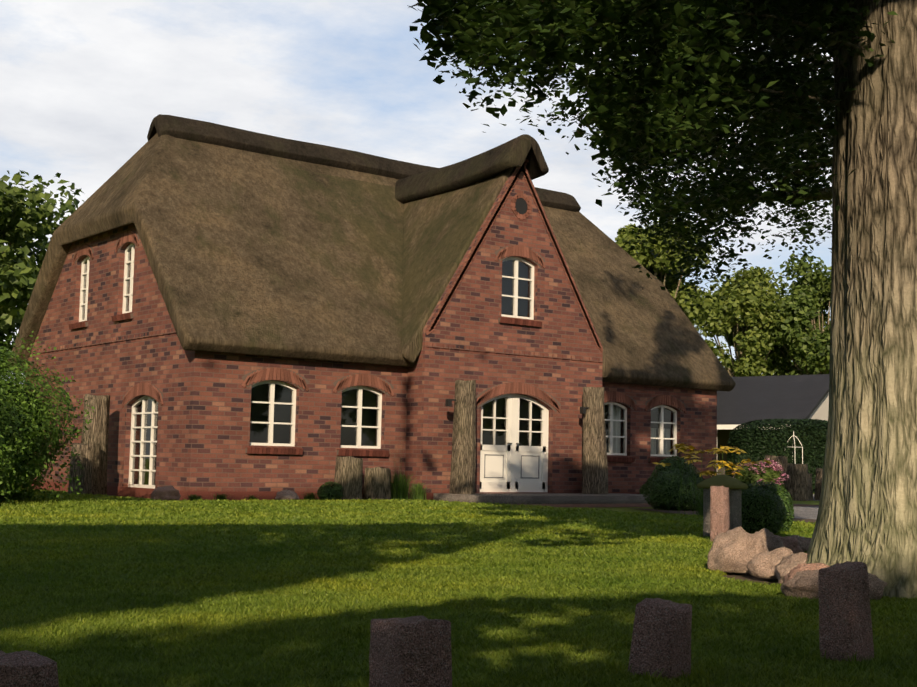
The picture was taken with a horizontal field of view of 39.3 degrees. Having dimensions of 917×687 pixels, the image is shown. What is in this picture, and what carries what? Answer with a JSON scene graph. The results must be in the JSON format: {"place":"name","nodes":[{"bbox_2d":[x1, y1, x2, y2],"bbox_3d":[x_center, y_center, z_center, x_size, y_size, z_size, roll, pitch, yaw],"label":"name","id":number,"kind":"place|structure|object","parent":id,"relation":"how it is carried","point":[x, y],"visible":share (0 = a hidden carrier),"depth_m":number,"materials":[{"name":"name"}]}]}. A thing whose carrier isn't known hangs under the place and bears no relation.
{"place":"outdoors","nodes":[
{"label":"outdoors","id":0,"kind":"place"},
{"bbox_2d":[20,223,209,490],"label":"brick wall","id":1,"kind":"structure","parent":0,"point":[172,370],"depth_m":25.51,"materials":[{"name":"red brick"}]},
{"bbox_2d":[242,495,259,500],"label":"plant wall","id":2,"kind":"structure","parent":0,"point":[252,496],"depth_m":23.10,"materials":[{"name":"green plant"}]},
{"bbox_2d":[138,260,670,484],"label":"muntins","id":3,"kind":"object","parent":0,"point":[260,390],"depth_m":25.73,"materials":[{"name":"white wood"}]},
{"bbox_2d":[0,485,819,514],"bbox_3d":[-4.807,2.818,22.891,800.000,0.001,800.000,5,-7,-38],"label":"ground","id":4,"kind":"structure","parent":0,"point":[628,509],"depth_m":24.04,"materials":[{"name":"brown soil"}]},
{"bbox_2d":[0,386,21,478],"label":"hedge","id":5,"kind":"object","parent":4,"relation":"on","point":[2,441],"visible":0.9,"depth_m":18.63,"materials":[{"name":"green plant"}]},
{"bbox_2d":[0,380,41,477],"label":"hedge","id":6,"kind":"object","parent":4,"relation":"on","point":[28,399],"visible":0.17,"depth_m":19.90,"materials":[{"name":"green plant"}]},
{"bbox_2d":[0,366,47,503],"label":"bush","id":7,"kind":"object","parent":4,"relation":"on","point":[36,426],"visible":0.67,"depth_m":18.94,"materials":[{"name":"green plant"}]},
{"bbox_2d":[0,650,58,686],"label":"stone post","id":8,"kind":"object","parent":4,"relation":"on","point":[26,668],"visible":1,"depth_m":3.70,"materials":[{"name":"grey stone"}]},
{"bbox_2d":[0,347,75,503],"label":"hedge","id":9,"kind":"object","parent":4,"relation":"on","point":[49,427],"visible":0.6,"depth_m":19.92,"materials":[{"name":"green plant"}]},
{"bbox_2d":[0,331,94,501],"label":"bush","id":10,"kind":"object","parent":4,"relation":"on","point":[75,430],"visible":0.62,"depth_m":20.14,"materials":[{"name":"green plant"}]},
{"bbox_2d":[68,443,100,494],"bbox_3d":[-7.057,2.400,24.216,0.636,1.045,0.599,-1,-6,26],"label":"tree trunk","id":11,"kind":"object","parent":4,"relation":"on","point":[89,457],"depth_m":24.00,"materials":[{"name":"brown wood"}]},
{"bbox_2d":[81,394,109,494],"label":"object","id":12,"kind":"structure","parent":4,"relation":"on","point":[98,428],"depth_m":24.68,"materials":[{"name":"brown wood"}]},
{"bbox_2d":[369,616,451,686],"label":"stone post","id":13,"kind":"object","parent":4,"relation":"on","point":[413,651],"visible":1,"depth_m":4.05,"materials":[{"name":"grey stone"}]},
{"bbox_2d":[433,493,649,503],"bbox_3d":[2.080,3.228,26.567,5.400,0.200,1.570,5,-7,-38],"label":"doorstep","id":14,"kind":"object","parent":4,"relation":"on","point":[555,498],"depth_m":25.52,"materials":[{"name":"grey stone"}]},
{"bbox_2d":[449,380,475,493],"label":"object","id":15,"kind":"structure","parent":14,"relation":"on","point":[463,468],"depth_m":25.43,"materials":[{"name":"brown wood"}]},
{"bbox_2d":[445,399,588,413],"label":"iron post brackets","id":16,"kind":"object","parent":15,"relation":"attached to","point":[448,402],"visible":0.98,"depth_m":25.45,"materials":[{"name":"black metal"}]},
{"bbox_2d":[582,387,608,493],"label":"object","id":17,"kind":"structure","parent":14,"relation":"on","point":[594,467],"depth_m":27.63,"materials":[{"name":"brown wood"}]},
{"bbox_2d":[628,598,691,679],"bbox_3d":[0.726,1.123,4.608,0.198,0.400,0.167,1,-7,40],"label":"stone post","id":18,"kind":"object","parent":4,"relation":"on","point":[661,637],"visible":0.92,"depth_m":4.56,"materials":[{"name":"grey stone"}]},
{"bbox_2d":[408,0,916,598],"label":"oak tree","id":19,"kind":"object","parent":4,"relation":"on","point":[867,512],"depth_m":8.10,"materials":[{"name":"plant"}]},
{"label":"oak tree leaves","id":20,"kind":"object","parent":19,"relation":"on","visible":0},
{"bbox_2d":[423,0,903,305],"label":"oak tree leaves","id":21,"kind":"object","parent":20,"relation":"attached to","point":[668,73],"visible":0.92,"depth_m":8.14,"materials":[{"name":"green plant"}]},
{"bbox_2d":[615,216,717,325],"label":"tree","id":22,"kind":"object","parent":4,"relation":"on","point":[689,310],"depth_m":58.57,"materials":[{"name":"green plant"}]},
{"bbox_2d":[651,456,702,481],"bbox_3d":[4.049,2.547,23.894,0.933,0.927,0.948,5,-7,-38],"label":"bush","id":23,"kind":"object","parent":4,"relation":"on","point":[667,459],"visible":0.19,"depth_m":23.74,"materials":[{"name":"green plant"}]},
{"bbox_2d":[658,460,693,474],"bbox_3d":[4.043,2.540,23.883,0.733,0.729,0.718,5,-7,-38],"label":"shrub","id":24,"kind":"object","parent":23,"relation":"attached to","point":[676,465],"visible":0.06,"depth_m":23.74,"materials":[{"name":"green plant"}]},
{"bbox_2d":[710,486,729,541],"bbox_3d":[2.615,1.746,12.821,0.163,0.652,0.161,-4,-7,42],"label":"granite post","id":25,"kind":"object","parent":4,"relation":"on","point":[719,511],"visible":0.73,"depth_m":12.78,"materials":[{"name":"brown stone"}]},
{"bbox_2d":[703,488,741,536],"bbox_3d":[2.887,1.881,14.039,0.300,0.580,0.300,5,-7,-38],"label":"lantern post","id":26,"kind":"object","parent":4,"relation":"on","point":[735,498],"visible":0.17,"depth_m":13.99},
{"bbox_2d":[697,475,747,488],"bbox_3d":[2.894,1.515,14.073,0.395,0.155,0.395,5,-7,-38],"label":"post cap","id":27,"kind":"object","parent":26,"relation":"on","point":[726,481],"visible":0.77,"depth_m":13.98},
{"bbox_2d":[630,508,815,522],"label":"planting bed soil","id":28,"kind":"structure","parent":4,"relation":"on","point":[689,512],"depth_m":22.02,"materials":[{"name":"brown soil"}]},
{"bbox_2d":[643,468,704,510],"bbox_3d":[3.923,2.629,23.129,1.294,0.773,1.127,5,-7,-38],"label":"bush","id":29,"kind":"object","parent":28,"relation":"on","point":[649,493],"visible":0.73,"depth_m":22.76,"materials":[{"name":"green plant"}]},
{"bbox_2d":[650,473,702,509],"bbox_3d":[3.918,2.665,23.135,1.055,0.669,0.931,5,-7,-38],"label":"boxwood","id":30,"kind":"object","parent":28,"relation":"on","point":[675,489],"visible":0.21,"depth_m":22.82,"materials":[{"name":"green plant"}]},
{"bbox_2d":[681,490,702,516],"bbox_3d":[3.920,2.512,20.129,0.942,0.451,0.888,3,-6,-18],"label":"bush","id":31,"kind":"object","parent":28,"relation":"on","point":[700,509],"visible":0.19,"depth_m":20.10,"materials":[{"name":"green plant"}]},
{"bbox_2d":[662,447,763,515],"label":"flower stalks","id":32,"kind":"object","parent":28,"relation":"on","point":[697,506],"visible":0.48,"depth_m":20.26,"materials":[{"name":"green plant"}]},
{"bbox_2d":[654,443,772,476],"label":"yellow flowers","id":33,"kind":"object","parent":32,"relation":"on","point":[691,451],"visible":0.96,"depth_m":20.28,"materials":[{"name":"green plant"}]},
{"bbox_2d":[711,318,779,376],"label":"tree","id":34,"kind":"object","parent":4,"relation":"on","point":[738,355],"visible":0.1,"depth_m":79.67,"materials":[{"name":"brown wood"}]},
{"bbox_2d":[690,266,810,376],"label":"tree leaves","id":35,"kind":"object","parent":34,"relation":"attached to","point":[748,300],"visible":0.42,"depth_m":77.59,"materials":[{"name":"green plant"}]},
{"bbox_2d":[722,573,778,584],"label":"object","id":36,"kind":"structure","parent":4,"relation":"on","point":[746,576],"depth_m":9.10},
{"bbox_2d":[746,547,792,578],"bbox_3d":[2.237,1.531,8.991,0.374,0.215,0.350,5,-7,-38],"label":"boulder","id":37,"kind":"object","parent":36,"relation":"on","point":[762,565],"visible":0.52,"depth_m":8.91,"materials":[{"name":"stone"}]},
{"bbox_2d":[774,552,807,583],"bbox_3d":[2.273,1.488,8.511,0.346,0.213,0.435,0,-5,8],"label":"boulder","id":38,"kind":"object","parent":36,"relation":"on","point":[786,565],"visible":0.42,"depth_m":8.41,"materials":[{"name":"stone"}]},
{"bbox_2d":[741,486,786,533],"bbox_3d":[3.395,1.925,14.685,0.685,0.577,0.682,5,-7,-38],"label":"boxwood ball","id":39,"kind":"object","parent":4,"relation":"on","point":[782,516],"visible":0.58,"depth_m":14.45,"materials":[{"name":"green plant"}]},
{"bbox_2d":[765,455,787,493],"bbox_3d":[8.306,3.514,33.545,0.675,1.170,0.646,5,-7,-38],"label":"tree stump","id":40,"kind":"object","parent":4,"relation":"on","point":[781,460],"visible":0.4,"depth_m":33.35,"materials":[{"name":"brown wood"}]},
{"bbox_2d":[725,419,827,492],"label":"thuja hedge","id":41,"kind":"object","parent":4,"relation":"on","point":[741,439],"depth_m":42.80,"materials":[{"name":"green plant"}]},
{"bbox_2d":[731,317,830,375],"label":"tree line leaves","id":42,"kind":"object","parent":4,"relation":"on","point":[790,360],"depth_m":131.44,"materials":[{"name":"green plant"}]},
{"bbox_2d":[786,463,809,500],"bbox_3d":[8.624,3.536,32.641,0.619,0.972,0.599,1,-5,2],"label":"tree stump","id":43,"kind":"object","parent":4,"relation":"on","point":[797,484],"visible":0.81,"depth_m":32.42,"materials":[{"name":"brown wood"}]},
{"bbox_2d":[789,431,802,463],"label":"garden obelisk","id":44,"kind":"object","parent":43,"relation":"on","point":[797,447],"visible":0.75,"depth_m":42.53,"materials":[{"name":"white paint"}]},
{"bbox_2d":[772,275,830,374],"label":"tree","id":45,"kind":"object","parent":4,"relation":"on","point":[795,364],"visible":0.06,"depth_m":80.43,"materials":[{"name":"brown wood"}]},
{"bbox_2d":[744,253,830,375],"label":"tree leaves","id":46,"kind":"object","parent":45,"relation":"attached to","point":[800,305],"visible":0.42,"depth_m":78.03,"materials":[{"name":"green plant"}]},
{"bbox_2d":[793,494,819,518],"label":"driveway","id":47,"kind":"structure","parent":4,"relation":"on","point":[809,512],"depth_m":23.48,"materials":[{"name":"grey concrete"}]},
{"bbox_2d":[734,461,783,490],"bbox_3d":[5.742,2.737,24.614,1.046,0.978,1.048,5,-7,-38],"label":"hydrangea bush","id":48,"kind":"object","parent":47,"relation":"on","point":[770,475],"depth_m":24.31,"materials":[{"name":"plant"}]},
{"bbox_2d":[733,458,788,485],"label":"pink flowers","id":49,"kind":"object","parent":48,"relation":"on","point":[776,468],"visible":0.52,"depth_m":24.37,"materials":[{"name":"pink plant"}]},
{"bbox_2d":[808,473,813,499],"bbox_3d":[8.917,3.723,33.236,0.574,0.721,0.535,5,-7,-38],"label":"tree stump","id":50,"kind":"object","parent":47,"relation":"on","point":[810,486],"visible":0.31,"depth_m":33.12,"materials":[{"name":"brown wood"}]},
{"bbox_2d":[815,480,821,499],"bbox_3d":[9.542,3.811,33.237,0.641,0.572,0.642,0,-5,10],"label":"tree stump","id":51,"kind":"object","parent":47,"relation":"on","point":[818,489],"visible":0.17,"depth_m":33.15,"materials":[{"name":"brown wood"}]},
{"bbox_2d":[814,468,822,498],"bbox_3d":[9.710,3.736,34.015,0.559,0.873,0.586,5,-7,-38],"label":"tree stump","id":52,"kind":"object","parent":47,"relation":"on","point":[819,473],"visible":0.25,"depth_m":33.93,"materials":[{"name":"brown wood"}]},
{"bbox_2d":[818,561,873,662],"bbox_3d":[1.540,1.131,5.112,0.175,0.511,0.169,2,-6,-41],"label":"stone post","id":53,"kind":"object","parent":4,"relation":"on","point":[845,623],"visible":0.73,"depth_m":5.06,"materials":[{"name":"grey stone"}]},
{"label":"tree trunk","id":54,"kind":"object","parent":4,"relation":"on","visible":0},
{"bbox_2d":[0,170,84,374],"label":"tree leaves","id":55,"kind":"object","parent":54,"relation":"on","point":[19,270],"visible":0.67,"depth_m":45.98,"materials":[{"name":"green plant"}]},
{"bbox_2d":[405,365,415,499],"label":"cross gable side walls","id":56,"kind":"structure","parent":0,"point":[410,415],"depth_m":25.82,"materials":[{"name":"red brick"}]},
{"bbox_2d":[0,0,833,383],"label":"sky","id":57,"kind":"structure","parent":0,"point":[83,83],"materials":[{"name":"white"}]},
{"bbox_2d":[205,352,708,491],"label":"house wall","id":58,"kind":"structure","parent":0,"point":[231,465],"depth_m":24.68,"materials":[{"name":"red brick"}]},
{"bbox_2d":[32,482,639,500],"bbox_3d":[-1.458,3.175,26.985,16.678,0.180,7.425,2,-5,-7],"label":"wall base","id":59,"kind":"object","parent":58,"relation":"attached to","point":[147,492],"depth_m":24.21,"materials":[{"name":"grey stone"}]},
{"bbox_2d":[8,133,735,391],"bbox_3d":[-1.787,-1.745,31.135,14.900,5.373,9.365,5,-7,-38],"label":"thatch roof","id":60,"kind":"object","parent":58,"relation":"on","point":[252,253],"visible":0.62,"depth_m":26.88,"materials":[{"name":"brown wicker"}]},
{"bbox_2d":[147,114,580,211],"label":"roof ridge","id":61,"kind":"structure","parent":60,"relation":"on","point":[212,133],"depth_m":29.27,"materials":[{"name":"brown wicker"}]},
{"bbox_2d":[604,404,669,454],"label":"curtains","id":62,"kind":"object","parent":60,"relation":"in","point":[617,430],"depth_m":30.06,"materials":[{"name":"white fabric"}]},
{"bbox_2d":[68,312,680,462],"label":"window sills","id":63,"kind":"structure","parent":58,"relation":"attached to","point":[351,452],"depth_m":25.42,"materials":[{"name":"red brick"}]},
{"bbox_2d":[79,243,676,491],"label":"window frames","id":64,"kind":"structure","parent":58,"relation":"in","point":[512,480],"depth_m":26.96,"materials":[{"name":"white wood"}]},
{"bbox_2d":[82,251,673,484],"bbox_3d":[-0.902,0.602,27.177,13.889,4.940,4.731,2,-5,-14],"label":"window glass","id":65,"kind":"object","parent":64,"relation":"in","point":[353,405],"visible":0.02,"depth_m":25.58,"materials":[{"name":"clear glass"}]},
{"bbox_2d":[484,454,539,478],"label":"door panels","id":66,"kind":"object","parent":64,"relation":"attached to","point":[503,466],"depth_m":26.90,"materials":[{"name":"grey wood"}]},
{"bbox_2d":[72,230,686,412],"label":"brick arches","id":67,"kind":"structure","parent":58,"relation":"attached to","point":[148,389],"depth_m":26.47,"materials":[{"name":"red brick"}]},
{"bbox_2d":[73,230,686,461],"bbox_3d":[-0.872,0.128,27.149,14.434,4.541,5.134,2,-5,-14],"label":"arch mortar","id":68,"kind":"object","parent":58,"relation":"attached to","point":[391,385],"visible":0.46,"depth_m":26.39,"materials":[{"name":"brown"}]},
{"bbox_2d":[0,489,916,686],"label":"lawn grass","id":69,"kind":"structure","parent":0,"point":[99,590],"depth_m":7.15,"materials":[{"name":"green plant"}]},
{"bbox_2d":[638,668,665,682],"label":"grass tuft","id":70,"kind":"object","parent":69,"relation":"on","point":[649,677],"visible":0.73,"depth_m":4.45,"materials":[{"name":"green plant"}]},
{"bbox_2d":[681,670,703,681],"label":"grass tuft","id":71,"kind":"object","parent":69,"relation":"on","point":[690,678],"visible":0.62,"depth_m":4.46,"materials":[{"name":"green plant"}]},
{"bbox_2d":[707,526,763,572],"bbox_3d":[2.041,1.513,9.464,0.402,0.333,0.424,5,-7,-38],"label":"boulder","id":72,"kind":"object","parent":69,"relation":"on","point":[736,550],"visible":0.88,"depth_m":9.32,"materials":[{"name":"stone"}]},
{"bbox_2d":[742,492,778,531],"bbox_3d":[3.393,1.951,14.685,0.550,0.503,0.557,5,-7,-38],"label":"boxwood ball","id":73,"kind":"object","parent":69,"relation":"on","point":[747,506],"visible":0.19,"depth_m":14.46,"materials":[{"name":"green plant"}]},
{"bbox_2d":[742,481,794,531],"bbox_3d":[3.646,1.963,15.335,0.777,0.630,0.738,5,-7,-38],"label":"boxwood ball","id":74,"kind":"object","parent":69,"relation":"on","point":[790,516],"visible":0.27,"depth_m":15.19,"materials":[{"name":"green plant"}]},
{"bbox_2d":[754,528,784,551],"bbox_3d":[2.561,1.681,10.778,0.344,0.272,0.383,1,-5,5],"label":"boulder","id":75,"kind":"object","parent":69,"relation":"on","point":[771,541],"visible":0.38,"depth_m":10.63,"materials":[{"name":"stone"}]},
{"bbox_2d":[761,486,789,530],"bbox_3d":[3.649,1.985,15.329,0.634,0.568,0.592,5,-7,-38],"label":"boxwood ball","id":76,"kind":"object","parent":69,"relation":"on","point":[766,487],"visible":0.04,"depth_m":15.21,"materials":[{"name":"green plant"}]},
{"bbox_2d":[775,535,802,553],"bbox_3d":[2.805,1.773,11.229,0.365,0.196,0.349,5,-7,-38],"label":"boulder","id":77,"kind":"object","parent":69,"relation":"on","point":[791,543],"visible":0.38,"depth_m":11.12,"materials":[{"name":"grey stone"}]},
{"bbox_2d":[790,535,811,551],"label":"boulder","id":78,"kind":"object","parent":69,"relation":"on","point":[804,543],"visible":0.21,"depth_m":11.55,"materials":[{"name":"stone"}]},
{"bbox_2d":[783,563,829,583],"bbox_3d":[2.223,1.463,8.034,0.312,0.178,0.432,2,-5,-13],"label":"boulder","id":79,"kind":"object","parent":69,"relation":"on","point":[802,567],"visible":0.12,"depth_m":8.02,"materials":[{"name":"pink stone"}]},
{"bbox_2d":[780,570,887,599],"bbox_3d":[2.203,1.415,7.532,0.611,0.184,0.320,0,-5,8],"label":"boulder","id":80,"kind":"object","parent":69,"relation":"on","point":[802,584],"visible":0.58,"depth_m":7.45,"materials":[{"name":"stone"}]},
{"bbox_2d":[840,652,866,663],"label":"grass tuft","id":81,"kind":"object","parent":69,"relation":"on","point":[855,661],"visible":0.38,"depth_m":4.95,"materials":[{"name":"green plant"}]},
{"bbox_2d":[413,167,602,492],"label":"gable wall","id":82,"kind":"structure","parent":0,"point":[472,314],"depth_m":27.01,"materials":[{"name":"red brick"}]},
{"bbox_2d":[33,328,601,361],"bbox_3d":[-3.515,0.023,26.270,13.062,0.085,5.740,1,-5,4],"label":"brick band","id":83,"kind":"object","parent":82,"relation":"attached to","point":[170,331],"depth_m":26.73,"materials":[{"name":"red brick"}]},
{"bbox_2d":[402,167,611,377],"bbox_3d":[-0.050,-1.640,29.059,5.793,4.730,4.242,5,-7,-38],"label":"gable roof","id":84,"kind":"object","parent":82,"relation":"on","point":[440,231],"visible":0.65,"depth_m":27.32,"materials":[{"name":"brown wicker"}]},
{"bbox_2d":[395,134,548,203],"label":"roof ridge","id":85,"kind":"structure","parent":84,"relation":"on","point":[518,151],"depth_m":28.00,"materials":[{"name":"brown wicker"}]},
{"bbox_2d":[426,159,602,351],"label":"gable trim","id":86,"kind":"structure","parent":82,"relation":"attached to","point":[476,248],"depth_m":27.40,"materials":[{"name":"brown wood"}]},
{"bbox_2d":[515,198,527,213],"bbox_3d":[1.343,-2.935,27.428,0.360,0.360,0.001,5,-7,-38],"label":"oculus pane","id":87,"kind":"object","parent":82,"relation":"attached to","point":[521,206],"visible":1,"depth_m":27.43,"materials":[{"name":"grey glass"}]},
{"bbox_2d":[511,503,818,506],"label":"paved path","id":88,"kind":"structure","parent":0,"point":[605,505],"depth_m":25.00,"materials":[{"name":"grey stone"}]},
{"bbox_2d":[639,484,649,493],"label":"plant","id":89,"kind":"object","parent":88,"relation":"on","point":[641,490],"visible":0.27,"depth_m":29.19,"materials":[{"name":"green plant"}]},
{"bbox_2d":[709,390,716,477],"bbox_3d":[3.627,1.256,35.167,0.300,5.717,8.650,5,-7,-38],"label":"downspout","id":90,"kind":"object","parent":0,"point":[712,419],"depth_m":31.68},
{"bbox_2d":[717,429,773,474],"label":"garage body walls","id":91,"kind":"structure","parent":0,"point":[723,437],"depth_m":50.68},
{"bbox_2d":[717,424,779,428],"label":"white garage fascia trim","id":92,"kind":"structure","parent":91,"relation":"attached to","point":[726,426],"depth_m":47.80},
{"bbox_2d":[717,374,828,424],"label":"garage roof tiles","id":93,"kind":"object","parent":91,"relation":"on","point":[748,399],"visible":0.14,"depth_m":48.76,"materials":[{"name":"grey tile"}]},
{"bbox_2d":[808,392,828,420],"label":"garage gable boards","id":94,"kind":"object","parent":91,"relation":"attached to","point":[820,412],"depth_m":48.37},
{"label":"bed soil","id":95,"kind":"structure","parent":0,"visible":0},
{"bbox_2d":[150,485,180,500],"bbox_3d":[-5.024,2.572,22.042,0.559,0.270,0.396,5,-7,-38],"label":"boulder","id":96,"kind":"object","parent":95,"relation":"on","point":[169,493],"visible":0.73,"depth_m":21.89,"materials":[{"name":"grey stone"}]},
{"bbox_2d":[186,494,201,500],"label":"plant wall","id":97,"kind":"structure","parent":95,"relation":"on","point":[194,497],"depth_m":22.28,"materials":[{"name":"green plant"}]},
{"bbox_2d":[212,493,230,499],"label":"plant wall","id":98,"kind":"structure","parent":95,"relation":"on","point":[222,497],"depth_m":22.64,"materials":[{"name":"green plant"}]},
{"bbox_2d":[275,490,298,500],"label":"boulder","id":99,"kind":"object","parent":95,"relation":"on","point":[287,495],"visible":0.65,"depth_m":23.23,"materials":[{"name":"stone"}]},
{"bbox_2d":[303,492,320,499],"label":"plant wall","id":100,"kind":"structure","parent":95,"relation":"on","point":[311,496],"depth_m":23.77,"materials":[{"name":"green plant"}]},
{"bbox_2d":[317,481,342,499],"bbox_3d":[-2.407,2.777,24.065,0.564,0.391,0.476,5,-7,-38],"label":"bush","id":101,"kind":"object","parent":95,"relation":"on","point":[321,493],"depth_m":23.92,"materials":[{"name":"green plant"}]},
{"bbox_2d":[334,456,362,499],"bbox_3d":[-2.083,2.591,24.387,0.598,0.898,0.582,5,-7,-38],"label":"stump","id":102,"kind":"object","parent":95,"relation":"on","point":[348,473],"visible":0.81,"depth_m":24.18,"materials":[{"name":"brown wood"}]},
{"bbox_2d":[362,467,390,499],"bbox_3d":[-1.575,2.732,24.743,0.597,0.702,0.570,5,-7,-38],"label":"stump","id":103,"kind":"object","parent":95,"relation":"on","point":[377,481],"visible":0.96,"depth_m":24.54,"materials":[{"name":"brown wood"}]},
{"bbox_2d":[388,437,406,484],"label":"ornamental grass stalks","id":104,"kind":"object","parent":95,"relation":"on","point":[398,459],"visible":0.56,"depth_m":24.90,"materials":[{"name":"green plant"}]},
{"bbox_2d":[390,472,416,499],"bbox_3d":[-1.198,2.776,24.859,0.956,0.593,0.830,2,-5,-10],"label":"ornamental grass clump","id":105,"kind":"object","parent":95,"relation":"on","point":[400,490],"visible":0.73,"depth_m":24.73,"materials":[{"name":"green plant"}]},
{"bbox_2d":[409,482,428,499],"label":"grass tuft","id":106,"kind":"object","parent":95,"relation":"on","point":[417,492],"depth_m":25.09,"materials":[{"name":"green plant"}]}
]}

